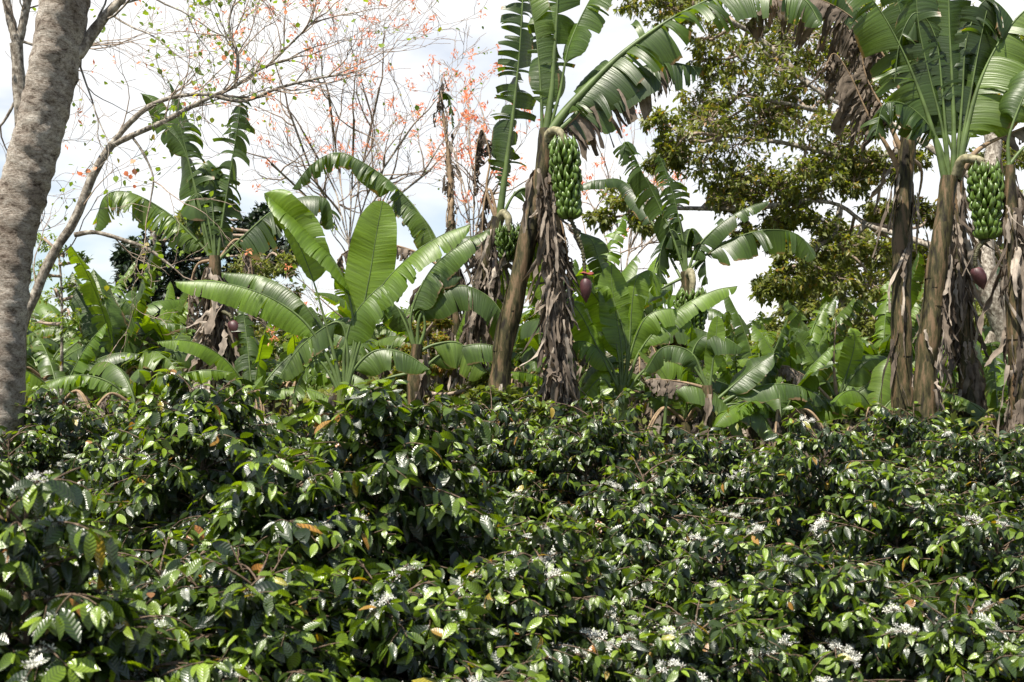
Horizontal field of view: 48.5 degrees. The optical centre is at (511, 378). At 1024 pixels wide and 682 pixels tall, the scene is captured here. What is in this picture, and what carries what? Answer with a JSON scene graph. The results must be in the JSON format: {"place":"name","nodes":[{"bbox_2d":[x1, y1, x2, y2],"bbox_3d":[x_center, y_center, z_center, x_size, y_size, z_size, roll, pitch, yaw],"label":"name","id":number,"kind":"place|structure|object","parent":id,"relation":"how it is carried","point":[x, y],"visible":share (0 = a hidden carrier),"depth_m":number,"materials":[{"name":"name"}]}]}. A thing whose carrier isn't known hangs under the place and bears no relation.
{"place":"outdoors","nodes":[
{"label":"outdoors","id":0,"kind":"place"},
{"bbox_2d":[0,0,1023,349],"label":"sky","id":1,"kind":"structure","parent":0,"point":[617,33],"materials":[{"name":"white"}]},
{"bbox_2d":[179,352,1000,610],"bbox_3d":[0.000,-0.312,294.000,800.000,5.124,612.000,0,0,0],"label":"ground","id":2,"kind":"structure","parent":0,"point":[607,353],"depth_m":75.94,"materials":[{"name":"soil"}]},
{"bbox_2d":[27,295,47,399],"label":"banana plant","id":3,"kind":"object","parent":2,"relation":"on","point":[36,316],"visible":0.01,"depth_m":18.36,"materials":[{"name":"green plant"}]},
{"bbox_2d":[0,423,90,633],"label":"coffee bush","id":4,"kind":"object","parent":2,"relation":"on","point":[29,443],"visible":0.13,"depth_m":7.43,"materials":[{"name":"green plant"}]},
{"bbox_2d":[0,385,136,624],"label":"coffee bush","id":5,"kind":"object","parent":2,"relation":"on","point":[68,443],"visible":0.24,"depth_m":7.93,"materials":[{"name":"green plant"}]},
{"bbox_2d":[28,230,109,395],"bbox_3d":[-6.020,0.138,15.045,1.354,4.264,1.045,0,0,16],"label":"tree","id":6,"kind":"object","parent":2,"relation":"on","point":[59,292],"visible":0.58,"depth_m":15.00,"materials":[{"name":"green plant"}]},
{"bbox_2d":[26,324,128,408],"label":"banana plant","id":7,"kind":"object","parent":2,"relation":"on","point":[73,349],"visible":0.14,"depth_m":15.95,"materials":[{"name":"green plant"}]},
{"bbox_2d":[0,464,180,681],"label":"coffee bush","id":8,"kind":"object","parent":2,"relation":"on","point":[33,518],"visible":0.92,"depth_m":3.61,"materials":[{"name":"green plant"}]},
{"bbox_2d":[25,323,158,431],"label":"banana plant","id":9,"kind":"object","parent":2,"relation":"on","point":[46,366],"visible":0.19,"depth_m":13.55,"materials":[{"name":"green plant"}]},
{"bbox_2d":[26,261,174,438],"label":"banana plant","id":10,"kind":"object","parent":2,"relation":"on","point":[43,308],"visible":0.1,"depth_m":17.40,"materials":[{"name":"green plant"}]},
{"bbox_2d":[11,436,195,654],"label":"coffee bush","id":11,"kind":"object","parent":2,"relation":"on","point":[98,457],"visible":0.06,"depth_m":6.55,"materials":[{"name":"green plant"}]},
{"bbox_2d":[54,389,166,480],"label":"coffee bush","id":12,"kind":"object","parent":2,"relation":"on","point":[123,407],"visible":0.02,"depth_m":9.65,"materials":[{"name":"green plant"}]},
{"bbox_2d":[0,0,221,401],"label":"tree","id":13,"kind":"object","parent":2,"relation":"on","point":[17,35],"visible":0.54,"depth_m":13.98,"materials":[{"name":"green plant"}]},
{"bbox_2d":[0,589,226,681],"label":"coffee bush","id":14,"kind":"object","parent":2,"relation":"on","point":[192,670],"visible":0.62,"depth_m":3.73,"materials":[{"name":"green plant"}]},
{"bbox_2d":[41,283,195,414],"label":"banana plant","id":15,"kind":"object","parent":2,"relation":"on","point":[171,327],"visible":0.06,"depth_m":21.17,"materials":[{"name":"green plant"}]},
{"bbox_2d":[54,271,184,446],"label":"banana plant","id":16,"kind":"object","parent":2,"relation":"on","point":[164,305],"visible":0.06,"depth_m":18.46,"materials":[{"name":"green plant"}]},
{"bbox_2d":[28,361,231,451],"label":"banana plant","id":17,"kind":"object","parent":2,"relation":"on","point":[116,381],"visible":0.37,"depth_m":12.95,"materials":[{"name":"green plant"}]},
{"bbox_2d":[27,237,239,437],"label":"banana plant","id":18,"kind":"object","parent":2,"relation":"on","point":[98,316],"visible":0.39,"depth_m":14.92,"materials":[{"name":"green plant"}]},
{"bbox_2d":[109,294,178,407],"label":"banana plant","id":19,"kind":"object","parent":2,"relation":"on","point":[125,307],"visible":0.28,"depth_m":15.59,"materials":[{"name":"green plant"}]},
{"bbox_2d":[0,0,297,592],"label":"tree","id":20,"kind":"object","parent":2,"relation":"on","point":[63,40],"visible":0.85,"depth_m":7.87,"materials":[{"name":"grey plant"}]},
{"bbox_2d":[83,528,244,653],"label":"coffee bush","id":21,"kind":"object","parent":2,"relation":"on","point":[147,577],"visible":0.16,"depth_m":4.78,"materials":[{"name":"green plant"}]},
{"bbox_2d":[126,281,201,406],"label":"banana plant","id":22,"kind":"object","parent":2,"relation":"on","point":[179,315],"visible":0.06,"depth_m":22.13,"materials":[{"name":"green plant"}]},
{"bbox_2d":[57,367,307,591],"bbox_3d":[-1.701,1.068,6.315,1.975,2.271,1.937,0,0,0],"label":"coffee bush","id":23,"kind":"object","parent":2,"relation":"on","point":[202,427],"visible":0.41,"depth_m":6.07,"materials":[{"name":"green plant"}]},
{"bbox_2d":[115,310,251,387],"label":"banana plant","id":24,"kind":"object","parent":2,"relation":"on","point":[147,324],"visible":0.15,"depth_m":15.59,"materials":[{"name":"green plant"}]},
{"bbox_2d":[109,404,288,501],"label":"coffee bush","id":25,"kind":"object","parent":2,"relation":"on","point":[281,443],"depth_m":8.38,"materials":[{"name":"green plant"}]},
{"bbox_2d":[108,200,300,378],"bbox_3d":[-7.275,-1.057,26.994,4.801,6.417,2.401,0,0,0],"label":"tree","id":26,"kind":"object","parent":2,"relation":"on","point":[121,259],"visible":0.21,"depth_m":26.71,"materials":[{"name":"green plant"}]},
{"bbox_2d":[92,81,340,392],"bbox_3d":[-3.660,-0.736,14.024,3.083,5.873,0.961,0,0,0],"label":"banana plant","id":27,"kind":"object","parent":2,"relation":"on","point":[217,325],"visible":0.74,"depth_m":13.99,"materials":[{"name":"green plant"}]},
{"bbox_2d":[174,209,317,367],"bbox_3d":[-4.604,-0.381,19.886,2.971,5.254,1.362,0,0,17],"label":"tree","id":28,"kind":"object","parent":2,"relation":"on","point":[262,268],"visible":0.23,"depth_m":19.54,"materials":[{"name":"green plant"}]},
{"bbox_2d":[157,310,335,451],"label":"banana plant","id":29,"kind":"object","parent":2,"relation":"on","point":[208,356],"visible":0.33,"depth_m":13.43,"materials":[{"name":"green plant"}]},
{"bbox_2d":[24,0,487,401],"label":"tree","id":30,"kind":"object","parent":2,"relation":"on","point":[117,139],"visible":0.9,"depth_m":11.49,"materials":[{"name":"brown plant"}]},
{"bbox_2d":[151,532,363,681],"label":"coffee bush","id":31,"kind":"object","parent":2,"relation":"on","point":[254,597],"visible":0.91,"depth_m":4.20,"materials":[{"name":"green plant"}]},
{"bbox_2d":[234,315,282,403],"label":"banana plant","id":32,"kind":"object","parent":2,"relation":"on","point":[279,350],"visible":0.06,"depth_m":19.52,"materials":[{"name":"green plant"}]},
{"bbox_2d":[234,319,337,429],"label":"banana plant","id":33,"kind":"object","parent":2,"relation":"on","point":[256,340],"visible":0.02,"depth_m":16.67,"materials":[{"name":"green plant"}]},
{"bbox_2d":[188,441,419,679],"bbox_3d":[-1.030,1.244,5.190,1.576,1.917,1.594,0,0,-20],"label":"coffee bush","id":34,"kind":"object","parent":2,"relation":"on","point":[272,502],"visible":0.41,"depth_m":4.92,"materials":[{"name":"green plant"}]},
{"bbox_2d":[243,329,370,434],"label":"banana plant","id":35,"kind":"object","parent":2,"relation":"on","point":[322,380],"visible":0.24,"depth_m":14.21,"materials":[{"name":"green plant"}]},
{"bbox_2d":[261,411,365,461],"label":"coffee bush","id":36,"kind":"object","parent":2,"relation":"on","point":[321,434],"visible":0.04,"depth_m":9.04,"materials":[{"name":"green plant"}]},
{"bbox_2d":[269,333,371,378],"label":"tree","id":37,"kind":"object","parent":2,"relation":"on","point":[370,377],"visible":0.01,"depth_m":51.95,"materials":[{"name":"green plant"}]},
{"bbox_2d":[174,189,470,441],"bbox_3d":[-1.633,0.278,10.222,2.583,3.898,0.847,0,0,8],"label":"banana plant","id":38,"kind":"object","parent":2,"relation":"on","point":[372,284],"visible":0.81,"depth_m":9.98,"materials":[{"name":"green plant"}]},
{"bbox_2d":[159,0,500,344],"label":"flowering tree","id":39,"kind":"object","parent":2,"relation":"on","point":[364,158],"visible":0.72,"depth_m":20.39,"materials":[{"name":"brown plant"}]},
{"bbox_2d":[317,268,388,394],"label":"banana plant","id":40,"kind":"object","parent":2,"relation":"on","point":[380,330],"visible":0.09,"depth_m":21.76,"materials":[{"name":"green plant"}]},
{"bbox_2d":[309,292,419,443],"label":"banana plant","id":41,"kind":"object","parent":2,"relation":"on","point":[368,346],"visible":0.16,"depth_m":16.72,"materials":[{"name":"green plant"}]},
{"bbox_2d":[292,152,498,418],"bbox_3d":[-1.530,-0.394,15.012,2.745,5.189,1.060,0,0,0],"label":"banana plant","id":42,"kind":"object","parent":2,"relation":"on","point":[404,208],"visible":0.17,"depth_m":14.98,"materials":[{"name":"green plant"}]},
{"bbox_2d":[281,379,528,674],"bbox_3d":[-0.606,1.101,5.595,1.628,2.204,1.565,0,0,0],"label":"coffee bush","id":43,"kind":"object","parent":2,"relation":"on","point":[413,467],"visible":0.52,"depth_m":5.38,"materials":[{"name":"green plant"}]},
{"bbox_2d":[266,554,544,681],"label":"coffee bush","id":44,"kind":"object","parent":2,"relation":"on","point":[392,618],"visible":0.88,"depth_m":4.51,"materials":[{"name":"green plant"}]},
{"bbox_2d":[358,368,490,406],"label":"shrub","id":45,"kind":"object","parent":2,"relation":"on","point":[458,391],"visible":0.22,"depth_m":12.42,"materials":[{"name":"green plant"}]},
{"bbox_2d":[399,318,453,390],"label":"shrub","id":46,"kind":"object","parent":2,"relation":"on","point":[445,324],"visible":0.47,"depth_m":13.49,"materials":[{"name":"green plant"}]},
{"bbox_2d":[350,228,517,425],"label":"banana plant","id":47,"kind":"object","parent":2,"relation":"on","point":[434,299],"visible":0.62,"depth_m":11.98,"materials":[{"name":"green plant"}]},
{"bbox_2d":[374,311,515,430],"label":"banana plant","id":48,"kind":"object","parent":2,"relation":"on","point":[400,339],"visible":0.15,"depth_m":14.39,"materials":[{"name":"green plant"}]},
{"bbox_2d":[414,74,486,429],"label":"banana plant","id":49,"kind":"object","parent":2,"relation":"on","point":[451,224],"visible":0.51,"depth_m":14.47,"materials":[{"name":"brown plant"}]},
{"bbox_2d":[408,48,539,281],"bbox_3d":[-0.613,-2.649,23.999,2.664,9.647,5.629,0,0,-20],"label":"flowering tree","id":50,"kind":"object","parent":2,"relation":"on","point":[465,200],"visible":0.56,"depth_m":24.36,"materials":[{"name":"brown plant"}]},
{"bbox_2d":[412,660,551,681],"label":"coffee bush","id":51,"kind":"object","parent":2,"relation":"on","point":[541,676],"visible":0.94,"depth_m":4.33,"materials":[{"name":"green plant"}]},
{"bbox_2d":[372,490,601,681],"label":"coffee bush","id":52,"kind":"object","parent":2,"relation":"on","point":[497,511],"visible":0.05,"depth_m":5.63,"materials":[{"name":"green plant"}]},
{"bbox_2d":[444,0,535,428],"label":"banana plant","id":53,"kind":"object","parent":2,"relation":"on","point":[490,277],"visible":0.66,"depth_m":13.19,"materials":[{"name":"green plant"}]},
{"bbox_2d":[449,384,551,427],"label":"shrub","id":54,"kind":"object","parent":2,"relation":"on","point":[471,395],"visible":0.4,"depth_m":10.97,"materials":[{"name":"green plant"}]},
{"bbox_2d":[27,359,1000,450],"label":"undergrowth","id":55,"kind":"object","parent":2,"relation":"on","point":[305,398],"visible":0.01,"depth_m":35.00,"materials":[{"name":"green plant"}]},
{"bbox_2d":[25,367,1023,554],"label":"ground cover","id":56,"kind":"object","parent":2,"relation":"on","point":[846,425],"depth_m":11.73,"materials":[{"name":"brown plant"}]},
{"bbox_2d":[396,508,656,681],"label":"coffee bush","id":57,"kind":"object","parent":2,"relation":"on","point":[521,586],"visible":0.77,"depth_m":4.92,"materials":[{"name":"green plant"}]},
{"bbox_2d":[480,309,582,491],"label":"banana plant","id":58,"kind":"object","parent":2,"relation":"on","point":[530,351],"visible":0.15,"depth_m":16.55,"materials":[{"name":"green plant"}]},
{"bbox_2d":[443,385,621,617],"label":"coffee bush","id":59,"kind":"object","parent":2,"relation":"on","point":[502,414],"visible":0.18,"depth_m":8.25,"materials":[{"name":"green plant"}]},
{"bbox_2d":[528,203,585,502],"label":"banana plant","id":60,"kind":"object","parent":2,"relation":"on","point":[563,244],"visible":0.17,"depth_m":12.48,"materials":[{"name":"brown plant"}]},
{"bbox_2d":[480,259,634,387],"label":"banana plant","id":61,"kind":"object","parent":2,"relation":"on","point":[576,270],"visible":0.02,"depth_m":19.85,"materials":[{"name":"green plant"}]},
{"bbox_2d":[513,342,608,394],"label":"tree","id":62,"kind":"object","parent":2,"relation":"on","point":[579,361],"visible":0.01,"depth_m":45.90,"materials":[{"name":"green plant"}]},
{"bbox_2d":[511,354,640,511],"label":"banana plant","id":63,"kind":"object","parent":2,"relation":"on","point":[522,377],"visible":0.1,"depth_m":13.24,"materials":[{"name":"green plant"}]},
{"bbox_2d":[477,388,690,616],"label":"coffee bush","id":64,"kind":"object","parent":2,"relation":"on","point":[605,437],"visible":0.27,"depth_m":7.99,"materials":[{"name":"green plant"}]},
{"bbox_2d":[515,215,707,481],"bbox_3d":[0.969,-0.028,14.968,3.386,4.459,1.882,0,0,30],"label":"banana plant","id":65,"kind":"object","parent":2,"relation":"on","point":[528,328],"visible":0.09,"depth_m":14.96,"materials":[{"name":"green plant"}]},
{"bbox_2d":[617,347,656,372],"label":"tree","id":66,"kind":"object","parent":2,"relation":"on","point":[647,353],"visible":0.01,"depth_m":51.74,"materials":[{"name":"green plant"}]},
{"bbox_2d":[565,96,717,377],"bbox_3d":[2.419,-1.980,23.561,3.754,8.484,5.196,0,0,0],"label":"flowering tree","id":67,"kind":"object","parent":2,"relation":"on","point":[650,241],"visible":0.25,"depth_m":23.46,"materials":[{"name":"green plant"}]},
{"bbox_2d":[583,376,717,459],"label":"bush","id":68,"kind":"object","parent":2,"relation":"on","point":[640,388],"visible":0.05,"depth_m":13.88,"materials":[{"name":"green plant"}]},
{"bbox_2d":[555,454,745,635],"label":"coffee bush","id":69,"kind":"object","parent":2,"relation":"on","point":[649,520],"visible":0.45,"depth_m":6.64,"materials":[{"name":"green plant"}]},
{"bbox_2d":[566,228,736,478],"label":"banana plant","id":70,"kind":"object","parent":2,"relation":"on","point":[624,329],"visible":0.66,"depth_m":12.60,"materials":[{"name":"green plant"}]},
{"bbox_2d":[486,0,822,428],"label":"banana plant","id":71,"kind":"object","parent":2,"relation":"on","point":[619,83],"visible":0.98,"depth_m":11.91,"materials":[{"name":"green plant"}]},
{"bbox_2d":[622,256,725,461],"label":"banana plant","id":72,"kind":"object","parent":2,"relation":"on","point":[640,366],"visible":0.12,"depth_m":17.50,"materials":[{"name":"green plant"}]},
{"bbox_2d":[607,323,747,507],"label":"banana plant","id":73,"kind":"object","parent":2,"relation":"on","point":[686,414],"visible":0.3,"depth_m":12.53,"materials":[{"name":"green plant"}]},
{"bbox_2d":[569,598,823,681],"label":"coffee bush","id":74,"kind":"object","parent":2,"relation":"on","point":[691,646],"visible":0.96,"depth_m":4.80,"materials":[{"name":"green plant"}]},
{"bbox_2d":[581,141,815,441],"bbox_3d":[2.278,-0.473,15.201,3.281,5.346,1.373,0,0,26],"label":"banana plant","id":75,"kind":"object","parent":2,"relation":"on","point":[674,245],"visible":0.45,"depth_m":15.00,"materials":[{"name":"green plant"}]},
{"bbox_2d":[597,522,818,681],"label":"coffee bush","id":76,"kind":"object","parent":2,"relation":"on","point":[717,560],"visible":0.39,"depth_m":5.99,"materials":[{"name":"green plant"}]},
{"bbox_2d":[644,312,773,380],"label":"banana plant","id":77,"kind":"object","parent":2,"relation":"on","point":[769,319],"visible":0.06,"depth_m":20.56,"materials":[{"name":"green plant"}]},
{"bbox_2d":[640,423,812,535],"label":"coffee bush","id":78,"kind":"object","parent":2,"relation":"on","point":[707,488],"visible":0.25,"depth_m":8.90,"materials":[{"name":"green plant"}]},
{"bbox_2d":[644,316,824,514],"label":"banana plant","id":79,"kind":"object","parent":2,"relation":"on","point":[713,346],"visible":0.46,"depth_m":11.98,"materials":[{"name":"green plant"}]},
{"bbox_2d":[712,316,829,500],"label":"banana plant","id":80,"kind":"object","parent":2,"relation":"on","point":[782,349],"visible":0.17,"depth_m":13.89,"materials":[{"name":"green plant"}]},
{"bbox_2d":[715,296,838,434],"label":"banana plant","id":81,"kind":"object","parent":2,"relation":"on","point":[737,320],"visible":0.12,"depth_m":19.07,"materials":[{"name":"green plant"}]},
{"bbox_2d":[717,310,839,443],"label":"banana plant","id":82,"kind":"object","parent":2,"relation":"on","point":[726,374],"visible":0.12,"depth_m":15.88,"materials":[{"name":"green plant"}]},
{"bbox_2d":[712,345,868,519],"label":"banana plant","id":83,"kind":"object","parent":2,"relation":"on","point":[771,408],"visible":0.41,"depth_m":12.12,"materials":[{"name":"green plant"}]},
{"bbox_2d":[732,297,860,475],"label":"banana plant","id":84,"kind":"object","parent":2,"relation":"on","point":[764,346],"visible":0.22,"depth_m":15.85,"materials":[{"name":"green plant"}]},
{"bbox_2d":[666,406,928,595],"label":"coffee bush","id":85,"kind":"object","parent":2,"relation":"on","point":[847,455],"visible":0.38,"depth_m":7.87,"materials":[{"name":"green plant"}]},
{"bbox_2d":[581,0,1023,430],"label":"tree","id":86,"kind":"object","parent":2,"relation":"on","point":[856,177],"visible":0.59,"depth_m":18.95,"materials":[{"name":"green plant"}]},
{"bbox_2d":[737,296,868,430],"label":"banana plant","id":87,"kind":"object","parent":2,"relation":"on","point":[832,306],"visible":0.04,"depth_m":18.03,"materials":[{"name":"green plant"}]},
{"bbox_2d":[783,281,863,457],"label":"banana plant","id":88,"kind":"object","parent":2,"relation":"on","point":[857,305],"visible":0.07,"depth_m":21.86,"materials":[{"name":"green plant"}]},
{"bbox_2d":[699,538,949,681],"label":"coffee bush","id":89,"kind":"object","parent":2,"relation":"on","point":[774,599],"visible":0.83,"depth_m":5.01,"materials":[{"name":"green plant"}]},
{"bbox_2d":[765,320,889,439],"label":"banana plant","id":90,"kind":"object","parent":2,"relation":"on","point":[851,370],"visible":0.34,"depth_m":13.99,"materials":[{"name":"green plant"}]},
{"bbox_2d":[745,0,954,464],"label":"banana plant","id":91,"kind":"object","parent":2,"relation":"on","point":[849,96],"visible":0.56,"depth_m":12.28,"materials":[{"name":"brown plant"}]},
{"bbox_2d":[785,251,944,416],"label":"banana plant","id":92,"kind":"object","parent":2,"relation":"on","point":[882,326],"visible":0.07,"depth_m":16.84,"materials":[{"name":"green plant"}]},
{"bbox_2d":[742,220,989,390],"bbox_3d":[9.529,-1.361,30.019,7.421,6.803,2.665,0,0,0],"label":"tree","id":93,"kind":"object","parent":2,"relation":"on","point":[864,325],"visible":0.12,"depth_m":29.73,"materials":[{"name":"green plant"}]},
{"bbox_2d":[789,359,968,526],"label":"banana plant","id":94,"kind":"object","parent":2,"relation":"on","point":[858,401],"visible":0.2,"depth_m":12.67,"materials":[{"name":"green plant"}]},
{"bbox_2d":[805,401,977,561],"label":"coffee bush","id":95,"kind":"object","parent":2,"relation":"on","point":[908,431],"visible":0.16,"depth_m":9.75,"materials":[{"name":"green plant"}]},
{"bbox_2d":[797,459,1023,680],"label":"coffee bush","id":96,"kind":"object","parent":2,"relation":"on","point":[889,512],"visible":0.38,"depth_m":6.48,"materials":[{"name":"green plant"}]},
{"bbox_2d":[809,586,1023,681],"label":"coffee bush","id":97,"kind":"object","parent":2,"relation":"on","point":[985,643],"visible":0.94,"depth_m":4.72,"materials":[{"name":"green plant"}]},
{"bbox_2d":[860,300,975,391],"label":"banana plant","id":98,"kind":"object","parent":2,"relation":"on","point":[872,308],"visible":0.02,"depth_m":20.13,"materials":[{"name":"green plant"}]},
{"bbox_2d":[836,424,1023,556],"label":"coffee bush","id":99,"kind":"object","parent":2,"relation":"on","point":[990,470],"visible":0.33,"depth_m":8.73,"materials":[{"name":"green plant"}]},
{"bbox_2d":[845,0,1023,461],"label":"banana plant","id":100,"kind":"object","parent":2,"relation":"on","point":[956,49],"visible":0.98,"depth_m":11.58,"materials":[{"name":"green plant"}]},
{"bbox_2d":[863,314,1007,456],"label":"banana plant","id":101,"kind":"object","parent":2,"relation":"on","point":[984,335],"visible":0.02,"depth_m":16.92,"materials":[{"name":"green plant"}]},
{"bbox_2d":[883,507,1023,668],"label":"coffee bush","id":102,"kind":"object","parent":2,"relation":"on","point":[982,546],"visible":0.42,"depth_m":6.02,"materials":[{"name":"green plant"}]},
{"bbox_2d":[913,342,1008,435],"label":"banana plant","id":103,"kind":"object","parent":2,"relation":"on","point":[1000,382],"visible":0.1,"depth_m":15.97,"materials":[{"name":"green plant"}]},
{"bbox_2d":[937,36,1000,446],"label":"banana plant","id":104,"kind":"object","parent":2,"relation":"on","point":[971,382],"visible":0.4,"depth_m":12.91,"materials":[{"name":"brown plant"}]},
{"bbox_2d":[939,343,1007,501],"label":"banana plant","id":105,"kind":"object","parent":2,"relation":"on","point":[995,404],"visible":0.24,"depth_m":12.63,"materials":[{"name":"green plant"}]},
{"bbox_2d":[962,71,1023,498],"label":"banana plant","id":106,"kind":"object","parent":2,"relation":"on","point":[1010,276],"visible":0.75,"depth_m":11.25,"materials":[{"name":"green plant"}]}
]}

